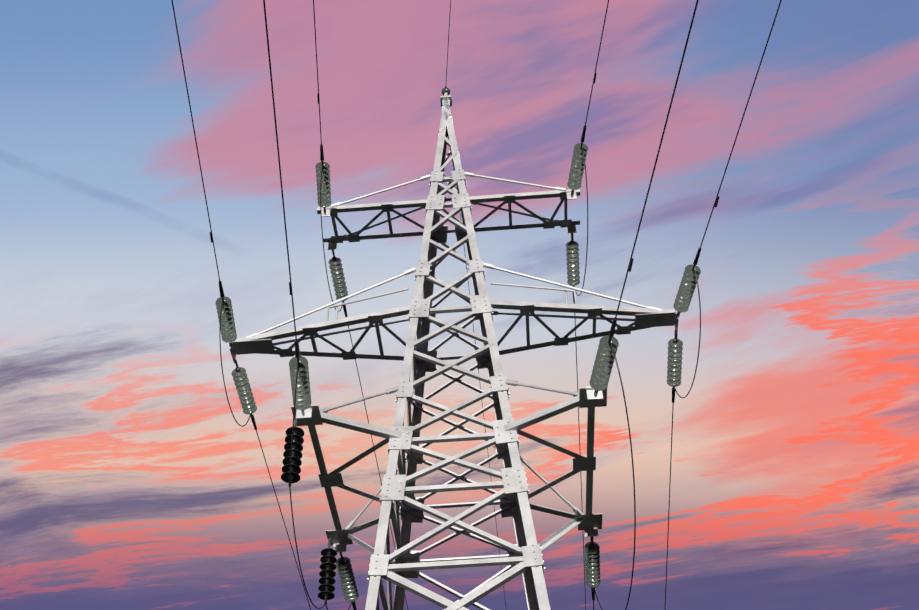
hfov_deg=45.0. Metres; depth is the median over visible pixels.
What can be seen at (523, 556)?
pylon
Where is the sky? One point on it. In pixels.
(130, 480)
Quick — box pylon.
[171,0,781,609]
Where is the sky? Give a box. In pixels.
[0,0,918,609]

